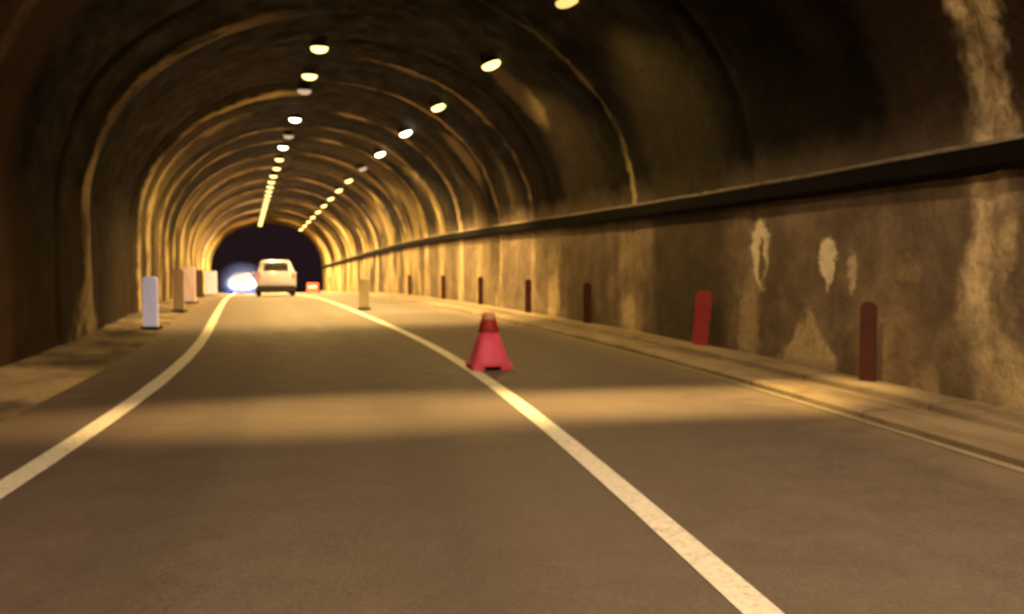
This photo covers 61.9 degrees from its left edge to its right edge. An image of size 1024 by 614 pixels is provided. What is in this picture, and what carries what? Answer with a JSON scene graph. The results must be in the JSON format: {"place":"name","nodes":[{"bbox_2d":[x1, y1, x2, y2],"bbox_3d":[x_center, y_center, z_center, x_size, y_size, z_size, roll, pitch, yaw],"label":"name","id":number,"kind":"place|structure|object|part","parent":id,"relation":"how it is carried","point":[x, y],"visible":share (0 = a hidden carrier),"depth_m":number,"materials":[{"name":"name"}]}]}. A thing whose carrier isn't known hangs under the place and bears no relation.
{"place":"outdoors","nodes":[
{"label":"outdoors","id":0,"kind":"place"},
{"bbox_2d":[0,293,223,421],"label":"verge","id":1,"kind":"structure","parent":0,"point":[26,383],"depth_m":11.49,"materials":[{"name":"concrete"}]},
{"bbox_2d":[140,277,162,329],"bbox_3d":[-7.404,-0.083,17.505,0.345,1.080,0.300,0,3,0],"label":"marker post","id":2,"kind":"object","parent":1,"relation":"on","point":[150,303],"visible":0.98,"depth_m":17.44,"materials":[{"name":"white plastic"}]},
{"bbox_2d":[171,269,187,311],"bbox_3d":[-9.250,-0.457,23.720,0.345,1.200,0.300,0,3,0],"label":"marker post","id":3,"kind":"object","parent":1,"relation":"on","point":[178,292],"visible":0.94,"depth_m":23.66,"materials":[{"name":"beige plastic"}]},
{"bbox_2d":[182,267,198,302],"bbox_3d":[-11.185,-0.753,29.589,0.506,1.250,0.300,0,3,0],"label":"marker post","id":4,"kind":"object","parent":1,"relation":"on","point":[190,282],"visible":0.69,"depth_m":29.52,"materials":[{"name":"beige plastic"}]},
{"bbox_2d":[195,270,205,296],"bbox_3d":[-14.320,-1.074,39.040,0.483,1.250,0.300,0,3,0],"label":"marker post","id":5,"kind":"object","parent":1,"relation":"on","point":[199,284],"visible":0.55,"depth_m":38.98,"materials":[{"name":"brown plastic"}]},
{"bbox_2d":[204,271,218,294],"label":"marker post","id":6,"kind":"object","parent":1,"relation":"on","point":[210,282],"visible":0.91,"depth_m":47.55,"materials":[{"name":"white plastic"}]},
{"bbox_2d":[211,224,322,288],"label":"sky","id":7,"kind":"structure","parent":0,"point":[242,251],"materials":[{"name":"black"}]},
{"bbox_2d":[217,289,322,292],"bbox_3d":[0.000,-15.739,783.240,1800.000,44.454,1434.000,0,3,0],"label":"ground","id":8,"kind":"structure","parent":0,"point":[227,290],"depth_m":418.87,"materials":[{"name":"soil"}]},
{"bbox_2d":[0,0,1023,412],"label":"tunnel","id":9,"kind":"structure","parent":0,"point":[796,180],"depth_m":13.63,"materials":[{"name":"concrete"}]},
{"bbox_2d":[269,173,276,177],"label":"tunnel lamp","id":10,"kind":"object","parent":9,"relation":"hanging from","point":[272,175],"visible":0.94,"depth_m":42.17,"materials":[{"name":"beige glass"}]},
{"bbox_2d":[272,164,280,170],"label":"tunnel lamp","id":11,"kind":"object","parent":9,"relation":"hanging from","point":[276,168],"visible":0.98,"depth_m":39.38,"materials":[{"name":"beige glass"}]},
{"bbox_2d":[275,154,283,161],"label":"tunnel lamp","id":12,"kind":"object","parent":9,"relation":"hanging from","point":[279,159],"visible":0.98,"depth_m":36.48,"materials":[{"name":"beige glass"}]},
{"bbox_2d":[278,142,287,149],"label":"tunnel lamp","id":13,"kind":"object","parent":9,"relation":"hanging from","point":[283,146],"visible":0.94,"depth_m":33.09,"materials":[{"name":"white glass"}]},
{"bbox_2d":[283,132,293,138],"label":"tunnel lamp","id":14,"kind":"object","parent":9,"relation":"hanging from","point":[287,135],"visible":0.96,"depth_m":30.41,"materials":[{"name":"beige glass"}]},
{"bbox_2d":[289,114,300,122],"bbox_3d":[-6.892,-6.055,27.112,0.424,0.382,0.280,5,4,17],"label":"tunnel lamp","id":15,"kind":"object","parent":9,"relation":"hanging from","point":[295,118],"visible":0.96,"depth_m":27.01,"materials":[{"name":"white glass"}]},
{"bbox_2d":[297,84,311,94],"bbox_3d":[-5.525,-5.846,22.711,0.424,0.382,0.280,5,4,17],"label":"tunnel lamp","id":16,"kind":"object","parent":9,"relation":"hanging from","point":[304,90],"visible":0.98,"depth_m":22.62,"materials":[{"name":"beige glass"}]},
{"bbox_2d":[301,67,317,79],"bbox_3d":[-4.958,-5.755,20.913,0.424,0.382,0.280,5,4,17],"label":"tunnel lamp","id":17,"kind":"object","parent":9,"relation":"hanging from","point":[309,75],"visible":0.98,"depth_m":20.82,"materials":[{"name":"beige glass"}]},
{"bbox_2d":[310,40,328,52],"bbox_3d":[-4.108,-5.617,18.219,0.424,0.382,0.280,5,4,17],"label":"tunnel lamp","id":18,"kind":"object","parent":9,"relation":"hanging from","point":[319,47],"visible":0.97,"depth_m":18.13,"materials":[{"name":"beige glass"}]},
{"bbox_2d":[335,186,341,192],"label":"tunnel lamp","id":19,"kind":"object","parent":9,"relation":"hanging from","point":[338,190],"visible":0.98,"depth_m":43.78,"materials":[{"name":"beige glass"}]},
{"bbox_2d":[344,176,352,182],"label":"tunnel lamp","id":20,"kind":"object","parent":9,"relation":"hanging from","point":[347,180],"visible":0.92,"depth_m":39.68,"materials":[{"name":"beige glass"}]},
{"bbox_2d":[357,163,366,171],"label":"tunnel lamp","id":21,"kind":"object","parent":9,"relation":"hanging from","point":[362,168],"visible":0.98,"depth_m":35.39,"materials":[{"name":"beige glass"}]},
{"bbox_2d":[374,148,384,156],"bbox_3d":[-4.849,-5.676,31.203,0.424,0.382,0.280,-17,-2,18],"label":"tunnel lamp","id":22,"kind":"object","parent":9,"relation":"hanging from","point":[380,153],"visible":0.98,"depth_m":31.10,"materials":[{"name":"white glass"}]},
{"bbox_2d":[398,126,410,136],"bbox_3d":[-3.318,-5.465,26.414,0.424,0.382,0.280,-17,-2,18],"label":"tunnel lamp","id":23,"kind":"object","parent":9,"relation":"hanging from","point":[405,132],"visible":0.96,"depth_m":26.32,"materials":[{"name":"white glass"}]},
{"bbox_2d":[430,99,444,111],"bbox_3d":[-1.922,-5.249,22.022,0.424,0.382,0.280,-17,-2,18],"label":"tunnel lamp","id":24,"kind":"object","parent":9,"relation":"hanging from","point":[437,106],"visible":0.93,"depth_m":21.93,"materials":[{"name":"beige glass"}]},
{"bbox_2d":[480,54,499,70],"bbox_3d":[-0.448,-5.006,17.310,0.424,0.382,0.280,-17,-2,17],"label":"tunnel lamp","id":25,"kind":"object","parent":9,"relation":"hanging from","point":[490,63],"visible":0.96,"depth_m":17.21,"materials":[{"name":"beige glass"}]},
{"bbox_2d":[554,0,577,8],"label":"tunnel lamp","id":26,"kind":"object","parent":9,"relation":"hanging from","point":[562,4],"visible":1,"depth_m":13.01,"materials":[{"name":"yellow glass"}]},
{"bbox_2d":[0,291,1023,613],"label":"road","id":27,"kind":"structure","parent":0,"point":[280,453],"depth_m":5.19,"materials":[{"name":"grey asphalt"}]},
{"bbox_2d":[0,292,236,498],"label":"edge line","id":28,"kind":"object","parent":27,"relation":"on","point":[14,480],"visible":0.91,"depth_m":7.33,"materials":[{"name":"white paint"}]},
{"bbox_2d":[227,273,255,293],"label":"car","id":29,"kind":"object","parent":27,"relation":"on","point":[242,281],"visible":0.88,"depth_m":61.95,"materials":[{"name":"paint"}]},
{"bbox_2d":[252,259,295,295],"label":"car","id":30,"kind":"object","parent":27,"relation":"on","point":[275,276],"visible":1,"depth_m":41.58,"materials":[{"name":"white paint"}]},
{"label":"rear window","id":31,"kind":"part","parent":30,"relation":"part of","materials":[{"name":"black glass"}]},
{"bbox_2d":[306,283,319,292],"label":"road barrier","id":32,"kind":"object","parent":27,"relation":"on","point":[313,288],"visible":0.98,"depth_m":68.53,"materials":[{"name":"orange plastic"}]},
{"bbox_2d":[358,279,370,309],"bbox_3d":[-4.342,-0.374,25.053,0.345,0.900,0.300,0,3,0],"label":"marker post","id":33,"kind":"object","parent":27,"relation":"on","point":[363,294],"visible":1,"depth_m":24.99,"materials":[{"name":"beige plastic"}]},
{"bbox_2d":[465,312,512,370],"bbox_3d":[-0.303,0.429,11.045,0.520,0.734,0.520,-1,3,-14],"label":"traffic cone","id":34,"kind":"object","parent":27,"relation":"on","point":[488,349],"visible":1,"depth_m":10.89,"materials":[{"name":"red plastic"}]},
{"bbox_2d":[277,292,784,613],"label":"line","id":35,"kind":"object","parent":27,"relation":"on","point":[736,590],"visible":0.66,"depth_m":4.66,"materials":[{"name":"white paint"}]},
{"bbox_2d":[320,292,1023,467],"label":"kerb","id":36,"kind":"structure","parent":27,"relation":"on","point":[999,452],"depth_m":8.31,"materials":[{"name":"concrete"}]},
{"bbox_2d":[332,293,1023,472],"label":"edge line","id":37,"kind":"object","parent":27,"relation":"on","point":[1001,463],"visible":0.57,"depth_m":7.95,"materials":[{"name":"paint"}]},
{"bbox_2d":[320,291,1023,450],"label":"walkway","id":38,"kind":"structure","parent":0,"point":[995,424],"depth_m":9.23,"materials":[{"name":"concrete"}]},
{"bbox_2d":[408,275,410,294],"bbox_3d":[-4.410,-0.954,36.764,0.170,0.840,0.050,1,3,25],"label":"reflector panel","id":39,"kind":"object","parent":38,"relation":"on","point":[409,284],"visible":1,"depth_m":36.74,"materials":[{"name":"red plastic"}]},
{"bbox_2d":[441,275,445,298],"bbox_3d":[-2.454,-0.715,30.567,0.170,0.840,0.050,1,3,25],"label":"reflector panel","id":40,"kind":"object","parent":38,"relation":"on","point":[443,293],"visible":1,"depth_m":30.54,"materials":[{"name":"red plastic"}]},
{"bbox_2d":[478,277,482,304],"bbox_3d":[-0.941,-0.495,25.772,0.170,0.840,0.050,1,3,25],"label":"reflector panel","id":41,"kind":"object","parent":38,"relation":"on","point":[480,290],"visible":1,"depth_m":25.75,"materials":[{"name":"red plastic"}]},
{"bbox_2d":[525,279,530,312],"bbox_3d":[0.414,-0.279,21.477,0.170,0.840,0.050,1,3,25],"label":"reflector panel","id":42,"kind":"object","parent":38,"relation":"on","point":[527,295],"visible":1,"depth_m":21.45,"materials":[{"name":"red plastic"}]},
{"bbox_2d":[583,283,590,322],"bbox_3d":[1.572,-0.086,17.755,0.170,0.840,0.050,1,3,25],"label":"reflector panel","id":43,"kind":"object","parent":38,"relation":"on","point":[586,302],"visible":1,"depth_m":17.73,"materials":[{"name":"red plastic"}]},
{"bbox_2d":[692,291,712,345],"bbox_3d":[2.901,0.167,12.999,0.240,0.840,0.050,10,16,26],"label":"reflector panel","id":44,"kind":"object","parent":38,"relation":"on","point":[703,305],"visible":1,"depth_m":12.98,"materials":[{"name":"red plastic"}]},
{"bbox_2d":[859,302,877,380],"bbox_3d":[3.799,0.364,9.099,0.170,0.840,0.050,2,3,30],"label":"reflector panel","id":45,"kind":"object","parent":38,"relation":"on","point":[868,342],"visible":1,"depth_m":9.08,"materials":[{"name":"red plastic"}]}
]}

